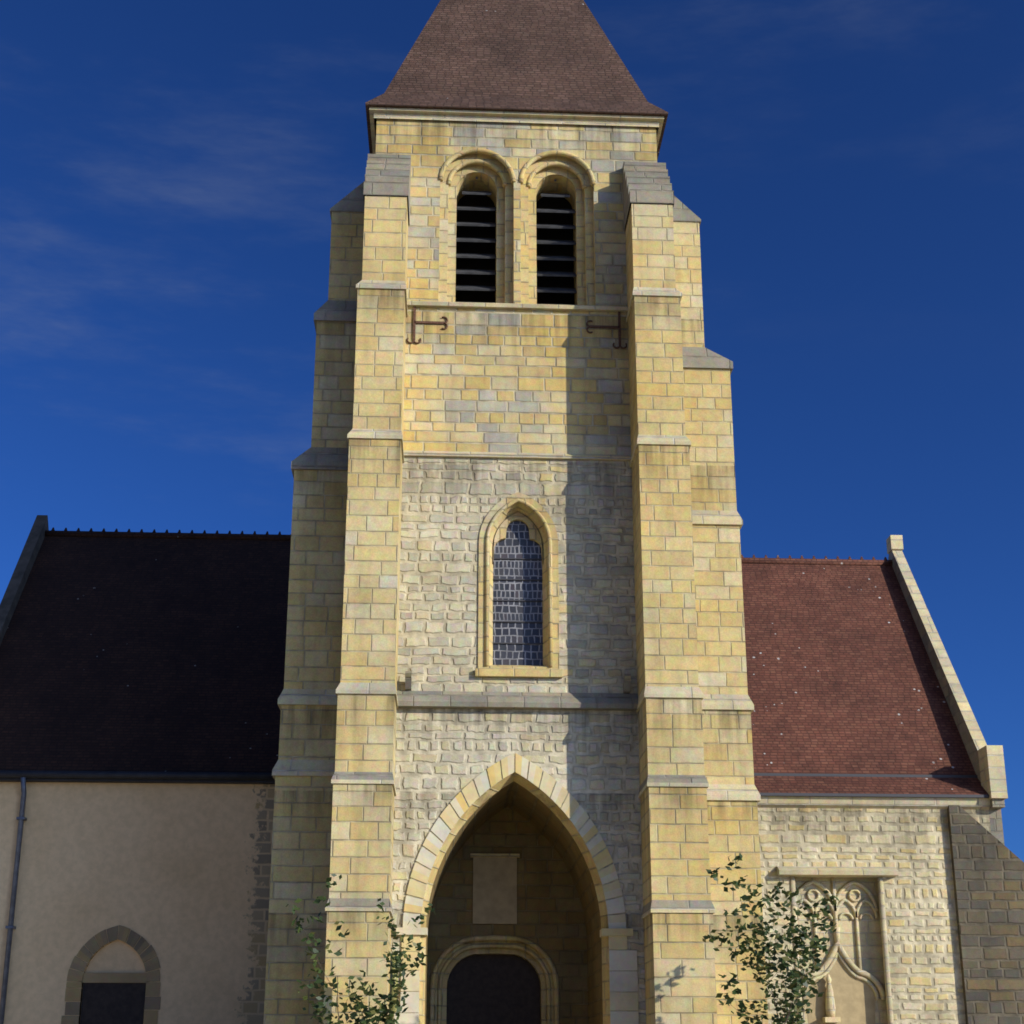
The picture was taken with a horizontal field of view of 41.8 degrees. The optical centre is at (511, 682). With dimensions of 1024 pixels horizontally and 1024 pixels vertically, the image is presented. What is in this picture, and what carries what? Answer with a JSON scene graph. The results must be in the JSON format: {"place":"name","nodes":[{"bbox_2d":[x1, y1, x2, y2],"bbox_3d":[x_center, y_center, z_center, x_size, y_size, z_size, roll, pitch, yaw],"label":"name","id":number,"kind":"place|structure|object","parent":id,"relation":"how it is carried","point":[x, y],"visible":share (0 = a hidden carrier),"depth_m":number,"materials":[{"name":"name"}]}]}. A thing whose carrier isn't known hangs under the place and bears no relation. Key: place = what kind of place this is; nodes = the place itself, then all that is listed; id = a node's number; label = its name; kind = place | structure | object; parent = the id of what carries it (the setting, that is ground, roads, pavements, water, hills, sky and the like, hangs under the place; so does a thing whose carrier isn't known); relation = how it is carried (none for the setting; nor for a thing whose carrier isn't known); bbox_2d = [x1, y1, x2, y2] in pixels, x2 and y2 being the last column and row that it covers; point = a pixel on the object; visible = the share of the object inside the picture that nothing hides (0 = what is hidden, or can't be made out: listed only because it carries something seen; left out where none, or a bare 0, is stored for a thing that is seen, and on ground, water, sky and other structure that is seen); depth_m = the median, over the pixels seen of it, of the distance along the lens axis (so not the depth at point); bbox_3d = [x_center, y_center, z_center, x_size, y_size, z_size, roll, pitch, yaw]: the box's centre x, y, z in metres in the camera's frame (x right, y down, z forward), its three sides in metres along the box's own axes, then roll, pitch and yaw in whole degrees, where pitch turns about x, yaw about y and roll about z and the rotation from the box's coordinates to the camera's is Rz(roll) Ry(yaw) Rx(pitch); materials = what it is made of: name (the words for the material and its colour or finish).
{"place":"outdoors","nodes":[
{"label":"outdoors","id":0,"kind":"place"},
{"bbox_2d":[389,951,397,1019],"bbox_3d":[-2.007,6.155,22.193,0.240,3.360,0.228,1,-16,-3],"label":"wall","id":1,"kind":"structure","parent":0,"point":[391,991],"depth_m":22.47,"materials":[{"name":"beige stone"}]},
{"bbox_2d":[0,782,990,1023],"bbox_3d":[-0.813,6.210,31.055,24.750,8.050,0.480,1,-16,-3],"label":"side walls","id":2,"kind":"structure","parent":0,"point":[176,876],"depth_m":31.24,"materials":[{"name":"beige paint"}]},
{"bbox_2d":[0,777,26,1023],"bbox_3d":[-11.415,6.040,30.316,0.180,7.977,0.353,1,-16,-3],"label":"downpipe","id":3,"kind":"object","parent":2,"relation":"attached to","point":[21,819],"visible":1,"depth_m":30.63,"materials":[{"name":"metal"}]},
{"bbox_2d":[61,925,160,1023],"bbox_3d":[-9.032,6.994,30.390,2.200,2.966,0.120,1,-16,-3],"label":"door surround","id":4,"kind":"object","parent":2,"relation":"attached to","point":[151,1005],"depth_m":30.45,"materials":[{"name":"beige stone"}]},
{"bbox_2d":[0,527,989,797],"bbox_3d":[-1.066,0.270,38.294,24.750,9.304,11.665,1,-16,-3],"label":"side roofs","id":5,"kind":"structure","parent":2,"relation":"on","point":[142,657],"depth_m":34.94,"materials":[{"name":"brown tile"}]},
{"bbox_2d":[0,515,1007,844],"bbox_3d":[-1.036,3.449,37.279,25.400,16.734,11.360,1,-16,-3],"label":"gable copings","id":6,"kind":"object","parent":2,"relation":"on","point":[988,765],"visible":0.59,"depth_m":35.64,"materials":[{"name":"beige stone"}]},
{"bbox_2d":[777,866,897,1023],"bbox_3d":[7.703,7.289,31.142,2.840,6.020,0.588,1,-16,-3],"label":"carved panel","id":7,"kind":"object","parent":2,"relation":"attached to","point":[847,997],"visible":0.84,"depth_m":31.51,"materials":[{"name":"beige stone"}]},
{"bbox_2d":[0,0,1023,861],"label":"sky","id":8,"kind":"structure","parent":0,"point":[172,172],"materials":[{"name":"blue"}]},
{"label":"ground","id":9,"kind":"structure","parent":0,"visible":0},
{"bbox_2d":[286,873,435,1023],"bbox_3d":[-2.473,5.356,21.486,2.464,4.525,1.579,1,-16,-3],"label":"sapling","id":10,"kind":"object","parent":9,"relation":"on","point":[383,1011],"visible":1,"depth_m":21.63,"materials":[{"name":"green plant"}]},
{"bbox_2d":[427,807,587,1023],"bbox_3d":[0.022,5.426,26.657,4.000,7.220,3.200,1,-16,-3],"label":"recessed entrance wall","id":11,"kind":"structure","parent":9,"relation":"on","point":[507,940],"depth_m":27.98,"materials":[{"name":"brown stone"}]},
{"bbox_2d":[263,154,767,1023],"bbox_3d":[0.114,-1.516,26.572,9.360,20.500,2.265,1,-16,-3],"label":"buttresses","id":12,"kind":"structure","parent":9,"relation":"on","point":[335,788],"depth_m":25.92,"materials":[{"name":"beige stone"}]},
{"bbox_2d":[376,118,656,1023],"bbox_3d":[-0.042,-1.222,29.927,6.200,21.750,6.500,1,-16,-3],"label":"tower walls","id":13,"kind":"structure","parent":9,"relation":"on","point":[520,380],"depth_m":27.28,"materials":[{"name":"beige stone"}]},
{"bbox_2d":[402,754,624,991],"bbox_3d":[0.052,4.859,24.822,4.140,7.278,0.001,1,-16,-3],"label":"voussoir joints","id":14,"kind":"object","parent":13,"relation":"attached to","point":[468,806],"visible":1,"depth_m":25.38,"materials":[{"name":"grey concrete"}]},
{"bbox_2d":[419,148,609,1023],"bbox_3d":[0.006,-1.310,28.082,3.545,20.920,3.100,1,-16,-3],"label":"arch surrounds","id":15,"kind":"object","parent":13,"relation":"attached to","point":[518,612],"depth_m":27.73,"materials":[{"name":"beige stone"}]},
{"bbox_2d":[365,0,667,159],"bbox_3d":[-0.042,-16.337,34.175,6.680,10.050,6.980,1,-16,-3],"label":"tower roof","id":16,"kind":"structure","parent":13,"relation":"on","point":[542,61],"depth_m":30.59,"materials":[{"name":"brown tile"}]},
{"bbox_2d":[394,753,638,1023],"bbox_3d":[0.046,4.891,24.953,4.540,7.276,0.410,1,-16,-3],"label":"porch voussoirs","id":17,"kind":"object","parent":13,"relation":"attached to","point":[623,977],"visible":0.95,"depth_m":25.09,"materials":[{"name":"beige stone"}]},
{"bbox_2d":[407,306,626,348],"bbox_3d":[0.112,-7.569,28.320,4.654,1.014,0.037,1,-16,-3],"label":"wall anchors","id":18,"kind":"object","parent":13,"relation":"attached to","point":[415,322],"visible":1,"depth_m":28.27,"materials":[{"name":"brown metal"}]},
{"bbox_2d":[397,301,637,710],"bbox_3d":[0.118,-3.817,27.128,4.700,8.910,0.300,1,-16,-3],"label":"string courses","id":19,"kind":"object","parent":13,"relation":"attached to","point":[625,700],"visible":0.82,"depth_m":26.08,"materials":[{"name":"beige stone"}]},
{"bbox_2d":[702,853,839,1023],"bbox_3d":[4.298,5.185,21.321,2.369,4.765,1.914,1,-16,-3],"label":"sapling","id":20,"kind":"object","parent":9,"relation":"on","point":[796,985],"visible":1,"depth_m":21.52,"materials":[{"name":"green plant"}]},
{"bbox_2d":[947,805,1023,1023],"bbox_3d":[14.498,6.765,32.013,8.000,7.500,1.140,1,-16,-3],"label":"buttress","id":21,"kind":"structure","parent":9,"relation":"on","point":[988,872],"depth_m":31.59,"materials":[{"name":"beige stone"}]}
]}

